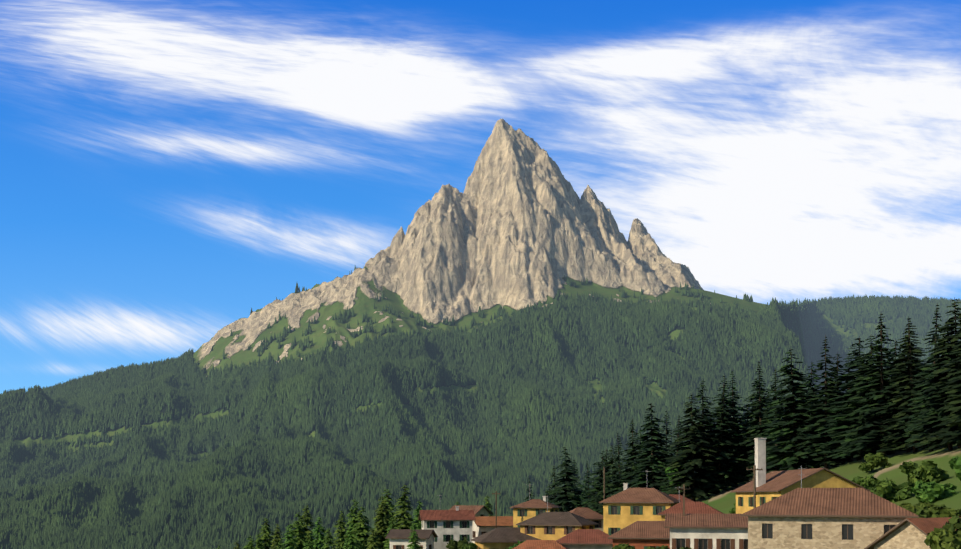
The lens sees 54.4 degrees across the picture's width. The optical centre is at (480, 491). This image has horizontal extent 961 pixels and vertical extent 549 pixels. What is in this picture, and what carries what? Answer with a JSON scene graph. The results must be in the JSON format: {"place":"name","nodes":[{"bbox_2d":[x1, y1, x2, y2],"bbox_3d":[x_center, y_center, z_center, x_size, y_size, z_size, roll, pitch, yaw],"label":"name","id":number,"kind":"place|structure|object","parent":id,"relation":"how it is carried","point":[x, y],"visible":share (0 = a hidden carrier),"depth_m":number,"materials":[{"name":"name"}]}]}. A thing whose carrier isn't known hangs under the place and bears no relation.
{"place":"outdoors","nodes":[
{"label":"outdoors","id":0,"kind":"place"},
{"bbox_2d":[0,0,960,393],"label":"sky","id":1,"kind":"structure","parent":0,"point":[171,170],"materials":[{"name":"blue"}]},
{"bbox_2d":[1,118,960,548],"bbox_3d":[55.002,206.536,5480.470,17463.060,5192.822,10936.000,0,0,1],"label":"terrain","id":2,"kind":"structure","parent":0,"point":[517,224],"depth_m":5530.31,"materials":[{"name":"beige stone"}]},
{"bbox_2d":[233,541,240,548],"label":"conifer tree","id":3,"kind":"object","parent":2,"relation":"on","point":[238,544],"visible":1,"depth_m":178.58,"materials":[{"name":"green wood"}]},
{"bbox_2d":[243,536,256,548],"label":"conifer tree","id":4,"kind":"object","parent":2,"relation":"on","point":[250,545],"visible":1,"depth_m":162.43,"materials":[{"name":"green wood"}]},
{"bbox_2d":[253,533,263,548],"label":"conifer tree","id":5,"kind":"object","parent":2,"relation":"on","point":[258,543],"visible":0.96,"depth_m":180.30,"materials":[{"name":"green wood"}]},
{"bbox_2d":[256,518,276,548],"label":"conifer tree","id":6,"kind":"object","parent":2,"relation":"on","point":[266,538],"visible":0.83,"depth_m":200.14,"materials":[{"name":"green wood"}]},
{"bbox_2d":[271,524,283,548],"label":"conifer tree","id":7,"kind":"object","parent":2,"relation":"on","point":[276,534],"visible":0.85,"depth_m":190.35,"materials":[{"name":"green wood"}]},
{"bbox_2d":[276,540,285,548],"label":"conifer tree","id":8,"kind":"object","parent":2,"relation":"on","point":[281,547],"visible":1,"depth_m":155.23,"materials":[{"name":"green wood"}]},
{"bbox_2d":[282,524,297,548],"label":"conifer tree","id":9,"kind":"object","parent":2,"relation":"on","point":[289,544],"visible":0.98,"depth_m":170.23,"materials":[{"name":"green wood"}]},
{"bbox_2d":[289,512,310,548],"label":"conifer tree","id":10,"kind":"object","parent":2,"relation":"on","point":[297,533],"visible":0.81,"depth_m":194.95,"materials":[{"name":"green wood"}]},
{"bbox_2d":[300,505,316,548],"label":"conifer tree","id":11,"kind":"object","parent":2,"relation":"on","point":[307,520],"visible":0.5,"depth_m":210.08,"materials":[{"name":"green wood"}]},
{"bbox_2d":[302,533,314,548],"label":"conifer tree","id":12,"kind":"object","parent":2,"relation":"on","point":[307,544],"visible":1,"depth_m":150.25,"materials":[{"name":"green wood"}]},
{"bbox_2d":[310,517,325,548],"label":"conifer tree","id":13,"kind":"object","parent":2,"relation":"on","point":[318,541],"visible":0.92,"depth_m":179.95,"materials":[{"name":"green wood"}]},
{"bbox_2d":[321,528,336,548],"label":"conifer tree","id":14,"kind":"object","parent":2,"relation":"on","point":[328,541],"visible":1,"depth_m":145.06,"materials":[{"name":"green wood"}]},
{"bbox_2d":[332,511,347,548],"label":"conifer tree","id":15,"kind":"object","parent":2,"relation":"on","point":[340,541],"visible":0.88,"depth_m":174.89,"materials":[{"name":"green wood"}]},
{"bbox_2d":[340,524,359,548],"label":"conifer tree","id":16,"kind":"object","parent":2,"relation":"on","point":[350,540],"visible":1,"depth_m":149.86,"materials":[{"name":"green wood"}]},
{"bbox_2d":[344,498,367,540],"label":"conifer tree","id":17,"kind":"object","parent":2,"relation":"on","point":[353,515],"visible":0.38,"depth_m":205.13,"materials":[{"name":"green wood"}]},
{"bbox_2d":[344,539,370,548],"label":"broadleaf tree","id":18,"kind":"object","parent":2,"relation":"on","point":[362,544],"visible":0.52,"depth_m":169.34,"materials":[{"name":"green plant"}]},
{"bbox_2d":[352,506,375,541],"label":"conifer tree","id":19,"kind":"object","parent":2,"relation":"on","point":[361,529],"visible":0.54,"depth_m":184.83,"materials":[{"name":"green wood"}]},
{"bbox_2d":[365,529,380,548],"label":"conifer tree","id":20,"kind":"object","parent":2,"relation":"on","point":[373,542],"visible":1,"depth_m":139.93,"materials":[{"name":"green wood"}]},
{"bbox_2d":[371,494,392,548],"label":"conifer tree","id":21,"kind":"object","parent":2,"relation":"on","point":[382,521],"visible":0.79,"depth_m":189.60,"materials":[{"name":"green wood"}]},
{"bbox_2d":[371,489,398,548],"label":"conifer tree","id":22,"kind":"object","parent":2,"relation":"on","point":[390,506],"visible":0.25,"depth_m":214.78,"materials":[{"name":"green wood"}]},
{"bbox_2d":[383,517,398,548],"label":"conifer tree","id":23,"kind":"object","parent":2,"relation":"on","point":[392,526],"visible":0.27,"depth_m":160.00,"materials":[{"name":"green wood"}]},
{"bbox_2d":[392,485,418,528],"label":"conifer tree","id":24,"kind":"object","parent":2,"relation":"on","point":[405,522],"visible":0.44,"depth_m":199.64,"materials":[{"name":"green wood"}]},
{"bbox_2d":[385,529,437,548],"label":"house","id":25,"kind":"structure","parent":2,"relation":"on","point":[398,538],"depth_m":148.15,"materials":[{"name":"white paint"}]},
{"bbox_2d":[406,522,422,548],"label":"conifer tree","id":26,"kind":"object","parent":2,"relation":"on","point":[413,537],"visible":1,"depth_m":144.84,"materials":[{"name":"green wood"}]},
{"bbox_2d":[410,500,423,528],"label":"conifer tree","id":27,"kind":"object","parent":2,"relation":"on","point":[418,523],"visible":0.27,"depth_m":229.74,"materials":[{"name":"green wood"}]},
{"bbox_2d":[419,506,475,548],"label":"white house","id":28,"kind":"structure","parent":2,"relation":"on","point":[446,526],"depth_m":172.06,"materials":[{"name":"white paint"}]},
{"bbox_2d":[446,540,468,548],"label":"broadleaf tree","id":29,"kind":"object","parent":2,"relation":"on","point":[452,544],"visible":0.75,"depth_m":163.56,"materials":[{"name":"green plant"}]},
{"bbox_2d":[460,542,477,548],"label":"broadleaf tree","id":30,"kind":"object","parent":2,"relation":"on","point":[470,545],"visible":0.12,"depth_m":147.87,"materials":[{"name":"green plant"}]},
{"bbox_2d":[449,505,491,515],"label":"house","id":31,"kind":"structure","parent":2,"relation":"on","point":[481,510],"depth_m":208.76,"materials":[{"name":"brown tile"}]},
{"bbox_2d":[0,266,960,548],"bbox_3d":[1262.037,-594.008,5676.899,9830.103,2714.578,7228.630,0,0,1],"label":"forest trees","id":32,"kind":"object","parent":2,"relation":"on","point":[220,488],"visible":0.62,"depth_m":4322.44,"materials":[{"name":"green plant"}]},
{"bbox_2d":[483,496,494,515],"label":"conifer tree","id":33,"kind":"object","parent":2,"relation":"on","point":[487,502],"visible":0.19,"depth_m":359.44,"materials":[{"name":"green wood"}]},
{"bbox_2d":[473,516,512,542],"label":"house","id":34,"kind":"structure","parent":2,"relation":"on","point":[482,525],"depth_m":182.62,"materials":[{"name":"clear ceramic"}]},
{"bbox_2d":[492,491,499,527],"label":"utility pole","id":35,"kind":"object","parent":2,"relation":"on","point":[496,493],"visible":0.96,"depth_m":169.88,"materials":[{"name":"brown wood"}]},
{"bbox_2d":[505,540,524,548],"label":"broadleaf tree","id":36,"kind":"object","parent":2,"relation":"on","point":[513,546],"visible":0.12,"depth_m":138.73,"materials":[{"name":"green plant"}]},
{"bbox_2d":[523,478,534,501],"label":"conifer tree","id":37,"kind":"object","parent":2,"relation":"on","point":[529,497],"visible":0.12,"depth_m":599.71,"materials":[{"name":"green plant"}]},
{"bbox_2d":[509,496,561,527],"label":"house","id":38,"kind":"structure","parent":2,"relation":"on","point":[526,510],"depth_m":172.45,"materials":[{"name":"yellow paint"}]},
{"bbox_2d":[512,540,568,548],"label":"red roof tile","id":39,"kind":"object","parent":2,"relation":"on","point":[540,544],"visible":1,"depth_m":123.70,"materials":[{"name":"tile"}]},
{"bbox_2d":[544,485,553,501],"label":"conifer tree","id":40,"kind":"object","parent":2,"relation":"on","point":[547,494],"visible":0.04,"depth_m":619.59,"materials":[{"name":"green plant"}]},
{"bbox_2d":[545,466,561,508],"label":"conifer tree","id":41,"kind":"object","parent":2,"relation":"on","point":[555,481],"visible":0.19,"depth_m":538.62,"materials":[{"name":"green plant"}]},
{"bbox_2d":[549,446,584,511],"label":"conifer tree","id":42,"kind":"object","parent":2,"relation":"on","point":[564,503],"visible":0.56,"depth_m":497.37,"materials":[{"name":"green plant"}]},
{"bbox_2d":[567,460,586,509],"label":"conifer tree","id":43,"kind":"object","parent":2,"relation":"on","point":[577,486],"visible":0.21,"depth_m":516.81,"materials":[{"name":"green plant"}]},
{"bbox_2d":[556,529,612,548],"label":"house roof","id":44,"kind":"structure","parent":2,"relation":"on","point":[587,539],"depth_m":125.06,"materials":[{"name":"red tile"}]},
{"bbox_2d":[569,507,602,530],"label":"house","id":45,"kind":"structure","parent":2,"relation":"on","point":[589,514],"depth_m":162.72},
{"bbox_2d":[578,461,595,507],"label":"conifer tree","id":46,"kind":"object","parent":2,"relation":"on","point":[587,488],"visible":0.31,"depth_m":478.48,"materials":[{"name":"green plant"}]},
{"bbox_2d":[583,451,611,513],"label":"conifer tree","id":47,"kind":"object","parent":2,"relation":"on","point":[597,499],"visible":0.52,"depth_m":427.17,"materials":[{"name":"green plant"}]},
{"bbox_2d":[584,449,619,513],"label":"conifer tree","id":48,"kind":"object","parent":2,"relation":"on","point":[599,482],"visible":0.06,"depth_m":449.42,"materials":[{"name":"green plant"}]},
{"bbox_2d":[604,467,604,498],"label":"utility pole","id":49,"kind":"object","parent":2,"relation":"on","point":[604,482],"visible":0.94,"depth_m":149.62,"materials":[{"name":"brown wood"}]},
{"bbox_2d":[595,446,621,514],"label":"conifer tree","id":50,"kind":"object","parent":2,"relation":"on","point":[609,463],"visible":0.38,"depth_m":398.58,"materials":[{"name":"green plant"}]},
{"bbox_2d":[606,433,626,496],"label":"conifer tree","id":51,"kind":"object","parent":2,"relation":"on","point":[618,457],"visible":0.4,"depth_m":378.88,"materials":[{"name":"green plant"}]},
{"bbox_2d":[612,543,634,548],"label":"broadleaf tree","id":52,"kind":"object","parent":2,"relation":"on","point":[623,546],"visible":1,"depth_m":99.81,"materials":[{"name":"green plant"}]},
{"bbox_2d":[616,419,647,490],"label":"conifer tree","id":53,"kind":"object","parent":2,"relation":"on","point":[627,478],"visible":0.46,"depth_m":329.76,"materials":[{"name":"green plant"}]},
{"bbox_2d":[612,429,657,494],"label":"conifer tree","id":54,"kind":"object","parent":2,"relation":"on","point":[641,449],"visible":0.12,"depth_m":363.86,"materials":[{"name":"green plant"}]},
{"bbox_2d":[608,521,669,548],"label":"house","id":55,"kind":"structure","parent":2,"relation":"on","point":[643,534],"depth_m":108.97,"materials":[{"name":"brown tile"}]},
{"bbox_2d":[599,483,681,534],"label":"house","id":56,"kind":"structure","parent":2,"relation":"on","point":[626,507],"depth_m":138.82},
{"bbox_2d":[628,404,673,494],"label":"conifer tree","id":57,"kind":"object","parent":2,"relation":"on","point":[652,452],"visible":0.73,"depth_m":319.10,"materials":[{"name":"green plant"}]},
{"bbox_2d":[650,411,676,486],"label":"conifer tree","id":58,"kind":"object","parent":2,"relation":"on","point":[666,432],"visible":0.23,"depth_m":339.92,"materials":[{"name":"green plant"}]},
{"bbox_2d":[646,545,691,548],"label":"broadleaf tree","id":59,"kind":"object","parent":2,"relation":"on","point":[664,547],"visible":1,"depth_m":93.82,"materials":[{"name":"green plant"}]},
{"bbox_2d":[659,417,688,493],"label":"conifer tree","id":60,"kind":"object","parent":2,"relation":"on","point":[676,432],"visible":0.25,"depth_m":314.29,"materials":[{"name":"green plant"}]},
{"bbox_2d":[665,466,690,492],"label":"broadleaf tree","id":61,"kind":"object","parent":2,"relation":"on","point":[671,471],"visible":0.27,"depth_m":296.67,"materials":[{"name":"green plant"}]},
{"bbox_2d":[670,494,693,501],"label":"house","id":62,"kind":"structure","parent":2,"relation":"on","point":[678,497],"depth_m":158.63,"materials":[{"name":"red tile"}]},
{"bbox_2d":[677,484,690,515],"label":"utility pole","id":63,"kind":"object","parent":2,"relation":"on","point":[683,488],"visible":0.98,"depth_m":99.59,"materials":[{"name":"brown wood"}]},
{"bbox_2d":[657,502,723,520],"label":"house","id":64,"kind":"structure","parent":2,"relation":"on","point":[697,507],"depth_m":132.63,"materials":[{"name":"red tile"}]},
{"bbox_2d":[657,393,732,501],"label":"conifer tree","id":65,"kind":"object","parent":2,"relation":"on","point":[692,449],"visible":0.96,"depth_m":289.01,"materials":[{"name":"green plant"}]},
{"bbox_2d":[665,381,739,493],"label":"conifer tree","id":66,"kind":"object","parent":2,"relation":"on","point":[702,407],"visible":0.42,"depth_m":296.78,"materials":[{"name":"green plant"}]},
{"bbox_2d":[664,513,747,548],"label":"white house","id":67,"kind":"structure","parent":2,"relation":"on","point":[708,531],"depth_m":96.86,"materials":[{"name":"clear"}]},
{"bbox_2d":[697,405,725,485],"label":"conifer tree","id":68,"kind":"object","parent":2,"relation":"on","point":[711,418],"visible":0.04,"depth_m":321.31,"materials":[{"name":"green plant"}]},
{"bbox_2d":[687,374,750,494],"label":"conifer tree","id":69,"kind":"object","parent":2,"relation":"on","point":[722,442],"visible":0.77,"depth_m":293.07,"materials":[{"name":"green plant"}]},
{"bbox_2d":[697,393,750,477],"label":"conifer tree","id":70,"kind":"object","parent":2,"relation":"on","point":[717,417],"visible":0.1,"depth_m":330.08,"materials":[{"name":"green plant"}]},
{"bbox_2d":[729,502,735,513],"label":"bush","id":71,"kind":"object","parent":2,"relation":"on","point":[732,511],"visible":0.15,"depth_m":182.95,"materials":[{"name":"green plant"}]},
{"bbox_2d":[714,371,754,487],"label":"conifer tree","id":72,"kind":"object","parent":2,"relation":"on","point":[735,397],"visible":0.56,"depth_m":296.93,"materials":[{"name":"green plant"}]},
{"bbox_2d":[746,465,762,508],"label":"utility pole","id":73,"kind":"object","parent":2,"relation":"on","point":[754,469],"visible":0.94,"depth_m":104.51,"materials":[{"name":"brown wood"}]},
{"bbox_2d":[733,362,781,476],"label":"conifer tree","id":74,"kind":"object","parent":2,"relation":"on","point":[760,419],"visible":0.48,"depth_m":289.81,"materials":[{"name":"green plant"}]},
{"bbox_2d":[738,378,779,477],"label":"conifer tree","id":75,"kind":"object","parent":2,"relation":"on","point":[747,415],"visible":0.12,"depth_m":303.94,"materials":[{"name":"green plant"}]},
{"bbox_2d":[749,388,773,449],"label":"conifer tree","id":76,"kind":"object","parent":2,"relation":"on","point":[768,395],"visible":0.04,"depth_m":327.36,"materials":[{"name":"green plant"}]},
{"bbox_2d":[752,368,789,476],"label":"conifer tree","id":77,"kind":"object","parent":2,"relation":"on","point":[777,467],"visible":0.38,"depth_m":283.12,"materials":[{"name":"green plant"}]},
{"bbox_2d":[772,382,785,467],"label":"conifer tree","id":78,"kind":"object","parent":2,"relation":"on","point":[780,404],"visible":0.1,"depth_m":311.00,"materials":[{"name":"green plant"}]},
{"bbox_2d":[748,348,836,470],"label":"conifer tree","id":79,"kind":"object","parent":2,"relation":"on","point":[799,415],"visible":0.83,"depth_m":248.51,"materials":[{"name":"green plant"}]},
{"bbox_2d":[730,438,870,513],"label":"yellow house","id":80,"kind":"structure","parent":2,"relation":"on","point":[771,485],"depth_m":122.66,"materials":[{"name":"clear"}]},
{"bbox_2d":[782,362,823,466],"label":"conifer tree","id":81,"kind":"object","parent":2,"relation":"on","point":[813,374],"visible":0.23,"depth_m":277.71,"materials":[{"name":"green plant"}]},
{"bbox_2d":[795,334,855,468],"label":"conifer tree","id":82,"kind":"object","parent":2,"relation":"on","point":[818,422],"visible":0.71,"depth_m":238.78,"materials":[{"name":"green plant"}]},
{"bbox_2d":[741,488,918,548],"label":"house","id":83,"kind":"structure","parent":2,"relation":"on","point":[829,518],"depth_m":80.15,"materials":[{"name":"beige stone"}]},
{"bbox_2d":[808,352,861,464],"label":"conifer tree","id":84,"kind":"object","parent":2,"relation":"on","point":[836,371],"visible":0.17,"depth_m":245.04,"materials":[{"name":"green plant"}]},
{"bbox_2d":[835,355,856,455],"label":"conifer tree","id":85,"kind":"object","parent":2,"relation":"on","point":[848,371],"visible":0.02,"depth_m":268.07,"materials":[{"name":"green plant"}]},
{"bbox_2d":[811,336,884,460],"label":"conifer tree","id":86,"kind":"object","parent":2,"relation":"on","point":[842,416],"visible":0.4,"depth_m":230.24,"materials":[{"name":"green plant"}]},
{"bbox_2d":[852,475,879,488],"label":"bush","id":87,"kind":"object","parent":2,"relation":"on","point":[867,482],"visible":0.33,"depth_m":148.95,"materials":[{"name":"green plant"}]},
{"bbox_2d":[827,336,905,457],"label":"conifer tree","id":88,"kind":"object","parent":2,"relation":"on","point":[857,433],"visible":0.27,"depth_m":219.82,"materials":[{"name":"green plant"}]},
{"bbox_2d":[858,453,891,471],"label":"bush","id":89,"kind":"object","parent":2,"relation":"on","point":[876,460],"visible":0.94,"depth_m":188.18,"materials":[{"name":"green plant"}]},
{"bbox_2d":[840,314,917,455],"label":"conifer tree","id":90,"kind":"object","parent":2,"relation":"on","point":[880,386],"visible":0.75,"depth_m":212.52,"materials":[{"name":"green plant"}]},
{"bbox_2d":[868,479,915,502],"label":"bush","id":91,"kind":"object","parent":2,"relation":"on","point":[891,491],"visible":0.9,"depth_m":132.20,"materials":[{"name":"green plant"}]},
{"bbox_2d":[858,328,926,452],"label":"conifer tree","id":92,"kind":"object","parent":2,"relation":"on","point":[899,370],"visible":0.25,"depth_m":208.96,"materials":[{"name":"green plant"}]},
{"bbox_2d":[883,339,902,397],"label":"conifer tree","id":93,"kind":"object","parent":2,"relation":"on","point":[896,352],"visible":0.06,"depth_m":247.71,"materials":[{"name":"green plant"}]},
{"bbox_2d":[899,501,920,512],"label":"bush","id":94,"kind":"object","parent":2,"relation":"on","point":[915,508],"visible":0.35,"depth_m":102.61,"materials":[{"name":"green plant"}]},
{"bbox_2d":[879,316,942,452],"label":"conifer tree","id":95,"kind":"object","parent":2,"relation":"on","point":[906,385],"visible":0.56,"depth_m":203.34,"materials":[{"name":"green plant"}]},
{"bbox_2d":[864,517,960,548],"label":"house","id":96,"kind":"structure","parent":2,"relation":"on","point":[909,533],"depth_m":71.03,"materials":[{"name":"stone"}]},
{"bbox_2d":[899,460,948,483],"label":"bush","id":97,"kind":"object","parent":2,"relation":"on","point":[928,471],"visible":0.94,"depth_m":137.42,"materials":[{"name":"green plant"}]},
{"bbox_2d":[897,305,955,451],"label":"conifer tree","id":98,"kind":"object","parent":2,"relation":"on","point":[925,368],"visible":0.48,"depth_m":194.26,"materials":[{"name":"green plant"}]},
{"bbox_2d":[902,319,960,450],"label":"conifer tree","id":99,"kind":"object","parent":2,"relation":"on","point":[933,422],"visible":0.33,"depth_m":177.86,"materials":[{"name":"green plant"}]},
{"bbox_2d":[908,297,960,449],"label":"conifer tree","id":100,"kind":"object","parent":2,"relation":"on","point":[951,327],"visible":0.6,"depth_m":176.40,"materials":[{"name":"green plant"}]},
{"bbox_2d":[911,479,958,503],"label":"bush","id":101,"kind":"object","parent":2,"relation":"on","point":[930,492],"visible":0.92,"depth_m":117.61,"materials":[{"name":"green plant"}]},
{"bbox_2d":[914,500,960,517],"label":"bush","id":102,"kind":"object","parent":2,"relation":"on","point":[929,510],"visible":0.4,"depth_m":92.90,"materials":[{"name":"green plant"}]},
{"bbox_2d":[924,515,960,548],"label":"broadleaf tree","id":103,"kind":"object","parent":2,"relation":"on","point":[946,536],"visible":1,"depth_m":60.80,"materials":[{"name":"green plant"}]},
{"bbox_2d":[926,317,960,445],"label":"conifer tree","id":104,"kind":"object","parent":2,"relation":"on","point":[955,384],"visible":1,"depth_m":163.77,"materials":[{"name":"green plant"}]},
{"bbox_2d":[949,456,960,480],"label":"bush","id":105,"kind":"object","parent":2,"relation":"on","point":[955,463],"visible":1,"depth_m":123.89,"materials":[{"name":"green plant"}]},
{"bbox_2d":[471,512,598,548],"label":"house roof","id":106,"kind":"structure","parent":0,"point":[555,526],"depth_m":147.10,"materials":[{"name":"brown tile"}]}
]}

